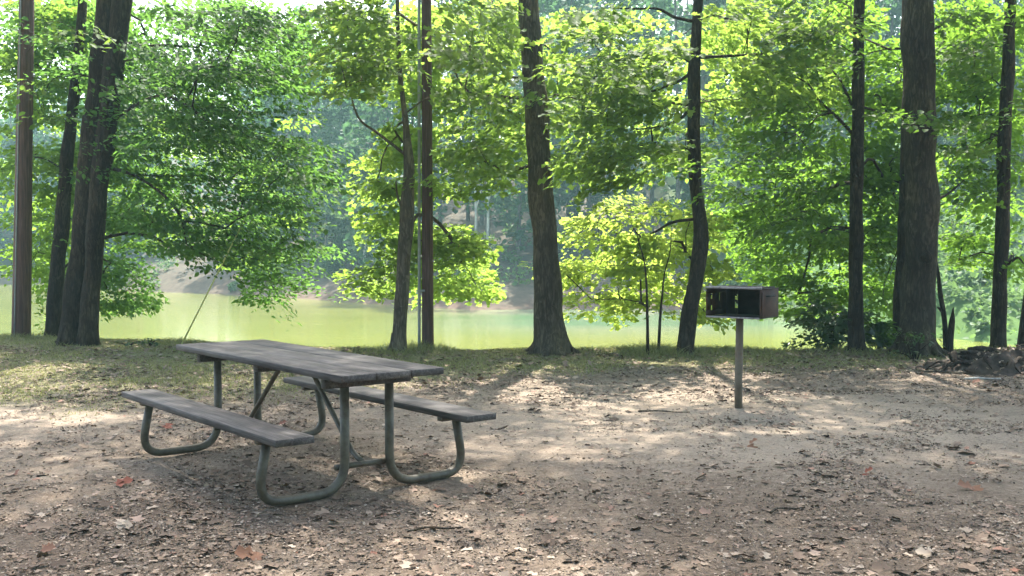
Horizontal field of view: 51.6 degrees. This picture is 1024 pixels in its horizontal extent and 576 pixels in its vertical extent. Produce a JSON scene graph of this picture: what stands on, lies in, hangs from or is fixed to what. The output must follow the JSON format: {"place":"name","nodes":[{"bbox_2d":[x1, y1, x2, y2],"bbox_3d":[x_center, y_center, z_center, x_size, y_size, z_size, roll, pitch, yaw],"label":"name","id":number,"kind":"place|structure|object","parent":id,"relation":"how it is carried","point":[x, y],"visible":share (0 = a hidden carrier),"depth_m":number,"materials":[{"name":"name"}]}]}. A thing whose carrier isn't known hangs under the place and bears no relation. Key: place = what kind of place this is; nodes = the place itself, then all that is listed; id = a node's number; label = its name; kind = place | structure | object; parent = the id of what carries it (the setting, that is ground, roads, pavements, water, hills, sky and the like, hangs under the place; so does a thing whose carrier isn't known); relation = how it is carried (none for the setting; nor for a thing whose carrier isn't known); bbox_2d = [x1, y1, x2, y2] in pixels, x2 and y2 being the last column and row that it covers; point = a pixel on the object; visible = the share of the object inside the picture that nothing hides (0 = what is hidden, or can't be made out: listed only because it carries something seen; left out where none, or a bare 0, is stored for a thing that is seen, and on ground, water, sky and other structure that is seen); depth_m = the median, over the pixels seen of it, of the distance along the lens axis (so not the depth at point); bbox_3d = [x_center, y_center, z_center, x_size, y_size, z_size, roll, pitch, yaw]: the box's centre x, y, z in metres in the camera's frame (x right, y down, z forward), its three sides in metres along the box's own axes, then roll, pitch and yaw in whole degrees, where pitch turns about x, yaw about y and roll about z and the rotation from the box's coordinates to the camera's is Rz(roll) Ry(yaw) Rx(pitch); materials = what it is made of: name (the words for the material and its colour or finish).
{"place":"outdoors","nodes":[
{"label":"outdoors","id":0,"kind":"place"},
{"bbox_2d":[0,330,1009,419],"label":"grass","id":1,"kind":"structure","parent":0,"point":[623,349],"depth_m":14.20,"materials":[{"name":"green plant"}]},
{"bbox_2d":[0,285,1015,349],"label":"pond water","id":2,"kind":"structure","parent":0,"point":[220,318],"depth_m":40.17,"materials":[{"name":"green liquid"}]},
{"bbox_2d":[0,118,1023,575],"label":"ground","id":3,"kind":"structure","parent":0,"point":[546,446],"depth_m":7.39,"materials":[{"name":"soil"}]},
{"bbox_2d":[11,0,33,336],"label":"utility pole","id":4,"kind":"object","parent":3,"relation":"on","point":[22,280],"visible":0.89,"depth_m":17.45,"materials":[{"name":"brown wood"}]},
{"bbox_2d":[40,542,55,551],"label":"fallen leaf","id":5,"kind":"object","parent":3,"relation":"on","point":[48,547],"visible":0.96,"depth_m":5.11,"materials":[{"name":"brown plant"}]},
{"bbox_2d":[114,519,132,529],"bbox_3d":[-2.045,1.241,5.560,0.101,0.047,0.080,1,2,18],"label":"fallen leaf","id":6,"kind":"object","parent":3,"relation":"on","point":[122,523],"visible":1,"depth_m":5.56,"materials":[{"name":"white plant"}]},
{"bbox_2d":[114,476,132,486],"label":"fallen leaf","id":7,"kind":"object","parent":3,"relation":"on","point":[121,482],"visible":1,"depth_m":6.55,"materials":[{"name":"brown plant"}]},
{"bbox_2d":[109,340,146,345],"bbox_3d":[-5.860,0.864,16.227,0.405,0.140,0.431,1,3,27],"label":"weed","id":8,"kind":"object","parent":3,"relation":"on","point":[138,342],"visible":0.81,"depth_m":16.20,"materials":[{"name":"green plant"}]},
{"bbox_2d":[144,337,162,346],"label":"weed","id":9,"kind":"object","parent":3,"relation":"on","point":[151,343],"visible":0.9,"depth_m":16.21,"materials":[{"name":"green plant"}]},
{"bbox_2d":[162,423,172,428],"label":"fallen leaf","id":10,"kind":"object","parent":3,"relation":"on","point":[167,425],"visible":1,"depth_m":8.51,"materials":[{"name":"brown plant"}]},
{"bbox_2d":[0,0,339,336],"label":"broadleaf tree","id":11,"kind":"object","parent":3,"relation":"on","point":[58,224],"visible":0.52,"depth_m":18.53,"materials":[{"name":"green plant"}]},
{"bbox_2d":[0,0,366,345],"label":"broadleaf tree","id":12,"kind":"object","parent":3,"relation":"on","point":[112,92],"visible":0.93,"depth_m":16.15,"materials":[{"name":"green plant"}]},
{"bbox_2d":[234,545,263,560],"bbox_3d":[-1.246,1.258,5.029,0.131,0.076,0.092,0,2,0],"label":"fallen leaf","id":13,"kind":"object","parent":3,"relation":"on","point":[241,552],"visible":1,"depth_m":5.03,"materials":[{"name":"brown plant"}]},
{"bbox_2d":[121,339,495,505],"bbox_3d":[-1.442,0.821,7.077,1.496,0.754,2.440,-2,3,-39],"label":"picnic table","id":14,"kind":"object","parent":3,"relation":"on","point":[345,376],"visible":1,"depth_m":6.65,"materials":[{"name":"grey wood"}]},
{"bbox_2d":[288,114,337,239],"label":"tree","id":15,"kind":"object","parent":3,"relation":"on","point":[312,234],"visible":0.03,"depth_m":77.78,"materials":[{"name":"green plant"}]},
{"bbox_2d":[309,207,359,275],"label":"tree","id":16,"kind":"object","parent":3,"relation":"on","point":[334,218],"visible":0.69,"depth_m":65.67,"materials":[{"name":"green plant"}]},
{"bbox_2d":[304,77,379,240],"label":"tree","id":17,"kind":"object","parent":3,"relation":"on","point":[336,115],"visible":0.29,"depth_m":71.16,"materials":[{"name":"green plant"}]},
{"bbox_2d":[333,123,398,252],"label":"tree","id":18,"kind":"object","parent":3,"relation":"on","point":[362,171],"visible":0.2,"depth_m":69.56,"materials":[{"name":"green plant"}]},
{"bbox_2d":[363,206,369,265],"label":"bare trunk","id":19,"kind":"object","parent":3,"relation":"on","point":[363,237],"visible":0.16,"depth_m":65.89,"materials":[{"name":"grey plant"}]},
{"bbox_2d":[286,0,550,351],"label":"broadleaf tree","id":20,"kind":"object","parent":3,"relation":"on","point":[365,68],"visible":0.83,"depth_m":15.13,"materials":[{"name":"green plant"}]},
{"bbox_2d":[416,0,433,348],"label":"utility pole","id":21,"kind":"object","parent":3,"relation":"on","point":[427,269],"visible":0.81,"depth_m":15.60,"materials":[{"name":"brown wood"}]},
{"bbox_2d":[181,2,353,343],"bbox_3d":[-3.137,-2.584,15.557,3.644,7.124,0.023,0,2,-2],"label":"guy wire","id":22,"kind":"object","parent":21,"relation":"attached to","point":[231,244],"visible":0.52,"depth_m":15.61,"materials":[{"name":"metal"}]},
{"bbox_2d":[408,526,462,531],"bbox_3d":[-0.404,1.262,5.562,0.292,0.020,0.045,-1,2,-15],"label":"fallen stick","id":23,"kind":"object","parent":3,"relation":"on","point":[418,528],"visible":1,"depth_m":5.56,"materials":[{"name":"wood"}]},
{"bbox_2d":[441,41,491,220],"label":"tree","id":24,"kind":"object","parent":3,"relation":"on","point":[471,198],"visible":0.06,"depth_m":72.61,"materials":[{"name":"green plant"}]},
{"bbox_2d":[474,184,482,232],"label":"bare trunk","id":25,"kind":"object","parent":3,"relation":"on","point":[476,203],"visible":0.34,"depth_m":60.82,"materials":[{"name":"grey plant"}]},
{"bbox_2d":[486,182,490,250],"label":"bare trunk","id":26,"kind":"object","parent":3,"relation":"on","point":[487,229],"visible":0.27,"depth_m":59.84,"materials":[{"name":"grey plant"}]},
{"bbox_2d":[490,122,532,249],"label":"tree","id":27,"kind":"object","parent":3,"relation":"on","point":[514,227],"visible":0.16,"depth_m":63.95,"materials":[{"name":"green plant"}]},
{"bbox_2d":[0,344,1023,575],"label":"leaf litter","id":28,"kind":"object","parent":3,"relation":"on","point":[877,567],"visible":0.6,"depth_m":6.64,"materials":[{"name":"brown plant"}]},
{"bbox_2d":[0,0,1023,278],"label":"woods","id":29,"kind":"object","parent":3,"relation":"on","point":[378,114],"visible":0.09,"depth_m":65.13,"materials":[{"name":"green plant"}]},
{"bbox_2d":[34,178,1023,343],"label":"brush","id":30,"kind":"object","parent":3,"relation":"on","point":[962,278],"visible":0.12,"depth_m":45.62,"materials":[{"name":"green plant"}]},
{"bbox_2d":[407,0,651,356],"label":"broadleaf tree","id":31,"kind":"object","parent":3,"relation":"on","point":[550,335],"visible":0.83,"depth_m":14.79,"materials":[{"name":"green plant"}]},
{"bbox_2d":[552,43,607,221],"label":"tree","id":32,"kind":"object","parent":3,"relation":"on","point":[577,190],"depth_m":69.19,"materials":[{"name":"green plant"}]},
{"bbox_2d":[517,192,670,354],"bbox_3d":[1.403,-0.298,16.566,2.342,2.486,3.406,1,2,16],"label":"sapling","id":33,"kind":"object","parent":3,"relation":"on","point":[623,301],"visible":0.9,"depth_m":15.95,"materials":[{"name":"green plant"}]},
{"bbox_2d":[579,35,643,218],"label":"tree","id":34,"kind":"object","parent":3,"relation":"on","point":[607,131],"visible":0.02,"depth_m":70.86,"materials":[{"name":"green plant"}]},
{"bbox_2d":[638,410,689,412],"bbox_3d":[1.351,1.097,9.412,0.456,0.021,0.030,0,2,9],"label":"fallen stick","id":35,"kind":"object","parent":3,"relation":"on","point":[660,411],"visible":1,"depth_m":9.42,"materials":[{"name":"wood"}]},
{"bbox_2d":[625,197,740,349],"bbox_3d":[2.716,-0.253,16.795,1.942,2.382,3.641,1,2,16],"label":"sapling","id":36,"kind":"object","parent":3,"relation":"on","point":[682,243],"visible":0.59,"depth_m":16.51,"materials":[{"name":"green plant"}]},
{"bbox_2d":[527,0,868,354],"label":"broadleaf tree","id":37,"kind":"object","parent":3,"relation":"on","point":[655,72],"visible":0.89,"depth_m":14.47,"materials":[{"name":"green plant"}]},
{"bbox_2d":[706,285,778,408],"bbox_3d":[2.096,0.565,9.659,0.604,1.167,0.431,2,3,36],"label":"pedestal grill","id":38,"kind":"object","parent":3,"relation":"on","point":[757,302],"visible":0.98,"depth_m":9.65,"materials":[{"name":"metal"}]},
{"bbox_2d":[747,438,757,447],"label":"fallen leaf","id":39,"kind":"object","parent":3,"relation":"on","point":[751,442],"visible":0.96,"depth_m":7.80,"materials":[{"name":"brown plant"}]},
{"bbox_2d":[730,0,796,163],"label":"tree","id":40,"kind":"object","parent":3,"relation":"on","point":[777,80],"visible":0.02,"depth_m":64.64,"materials":[{"name":"green plant"}]},
{"bbox_2d":[769,507,805,513],"bbox_3d":[1.522,1.230,5.895,0.250,0.021,0.053,-1,3,-27],"label":"fallen stick","id":41,"kind":"object","parent":3,"relation":"on","point":[777,508],"visible":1,"depth_m":5.90,"materials":[{"name":"wood"}]},
{"bbox_2d":[672,0,940,351],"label":"broadleaf tree","id":42,"kind":"object","parent":3,"relation":"on","point":[798,211],"visible":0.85,"depth_m":16.13,"materials":[{"name":"green plant"}]},
{"bbox_2d":[780,295,889,349],"bbox_3d":[4.807,0.561,15.877,1.576,0.926,1.423,-1,2,-16],"label":"shrub","id":43,"kind":"object","parent":3,"relation":"on","point":[825,325],"visible":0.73,"depth_m":15.70,"materials":[{"name":"green plant"}]},
{"bbox_2d":[862,467,872,475],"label":"fallen leaf","id":44,"kind":"object","parent":3,"relation":"on","point":[868,469],"visible":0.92,"depth_m":6.80,"materials":[{"name":"brown plant"}]},
{"bbox_2d":[842,70,905,336],"bbox_3d":[6.528,-4.557,16.343,2.745,11.281,4.615,-1,3,-26],"label":"broadleaf tree","id":45,"kind":"object","parent":3,"relation":"on","point":[893,313],"visible":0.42,"depth_m":16.52,"materials":[{"name":"green plant"}]},
{"bbox_2d":[864,320,897,347],"bbox_3d":[5.551,0.739,15.861,0.634,0.534,0.890,2,3,43],"label":"shrub","id":46,"kind":"object","parent":3,"relation":"on","point":[881,328],"visible":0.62,"depth_m":15.64,"materials":[{"name":"green plant"}]},
{"bbox_2d":[772,0,1006,357],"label":"broadleaf tree","id":47,"kind":"object","parent":3,"relation":"on","point":[919,88],"visible":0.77,"depth_m":14.70,"materials":[{"name":"green plant"}]},
{"bbox_2d":[886,327,944,359],"bbox_3d":[5.459,0.766,14.268,0.646,0.477,0.680,-2,3,-40],"label":"weed","id":48,"kind":"object","parent":3,"relation":"on","point":[914,349],"visible":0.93,"depth_m":14.28,"materials":[{"name":"green plant"}]},
{"bbox_2d":[915,545,932,557],"bbox_3d":[1.972,1.251,5.045,0.100,0.056,0.066,1,3,27],"label":"fallen leaf","id":49,"kind":"object","parent":3,"relation":"on","point":[922,550],"visible":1,"depth_m":5.06,"materials":[{"name":"beige plant"}]},
{"bbox_2d":[936,261,947,349],"bbox_3d":[6.165,0.262,15.224,0.259,1.499,0.082,0,2,0],"label":"dead trunk","id":50,"kind":"object","parent":3,"relation":"on","point":[941,309],"visible":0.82,"depth_m":15.20,"materials":[{"name":"brown wood"}]},
{"bbox_2d":[918,370,966,373],"bbox_3d":[5.021,0.980,12.351,0.524,0.034,0.040,1,2,18],"label":"fallen stick","id":51,"kind":"object","parent":3,"relation":"on","point":[931,371],"visible":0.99,"depth_m":12.36,"materials":[{"name":"wood"}]},
{"bbox_2d":[947,307,954,352],"bbox_3d":[6.276,0.645,15.137,0.104,0.744,0.102,0,2,0],"label":"dead trunk","id":52,"kind":"object","parent":3,"relation":"on","point":[950,337],"visible":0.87,"depth_m":15.11,"materials":[{"name":"wood"}]},
{"bbox_2d":[898,0,1023,349],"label":"broadleaf tree","id":53,"kind":"object","parent":3,"relation":"on","point":[964,57],"visible":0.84,"depth_m":15.86,"materials":[{"name":"green plant"}]},
{"bbox_2d":[905,346,1023,376],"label":"uprooted stump","id":54,"kind":"object","parent":3,"relation":"on","point":[964,360],"visible":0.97,"depth_m":12.41,"materials":[{"name":"wood"}]},
{"bbox_2d":[958,479,983,490],"bbox_3d":[2.782,1.202,6.434,0.148,0.065,0.102,0,2,0],"label":"fallen leaf","id":55,"kind":"object","parent":3,"relation":"on","point":[967,484],"visible":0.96,"depth_m":6.44,"materials":[{"name":"brown plant"}]},
{"bbox_2d":[935,0,1017,165],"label":"tree","id":56,"kind":"object","parent":3,"relation":"on","point":[940,112],"visible":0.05,"depth_m":61.27,"materials":[{"name":"green plant"}]},
{"bbox_2d":[940,129,1015,202],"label":"tree","id":57,"kind":"object","parent":3,"relation":"on","point":[989,163],"visible":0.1,"depth_m":56.14,"materials":[{"name":"green plant"}]},
{"bbox_2d":[963,377,1000,379],"bbox_3d":[5.225,1.008,11.776,0.424,0.034,0.048,0,2,-5],"label":"fallen stick","id":58,"kind":"object","parent":3,"relation":"on","point":[972,378],"visible":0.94,"depth_m":11.77,"materials":[{"name":"grey wood"}]},
{"bbox_2d":[987,4,1023,178],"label":"tree","id":59,"kind":"object","parent":3,"relation":"on","point":[1017,61],"visible":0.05,"depth_m":65.53,"materials":[{"name":"green plant"}]},
{"bbox_2d":[1008,0,1023,345],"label":"broadleaf tree","id":60,"kind":"object","parent":3,"relation":"on","point":[1020,339],"visible":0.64,"depth_m":14.59,"materials":[{"name":"green plant"}]},
{"bbox_2d":[0,0,1023,158],"label":"sky","id":61,"kind":"structure","parent":0,"point":[279,3],"materials":[{"name":"white"}]}
]}

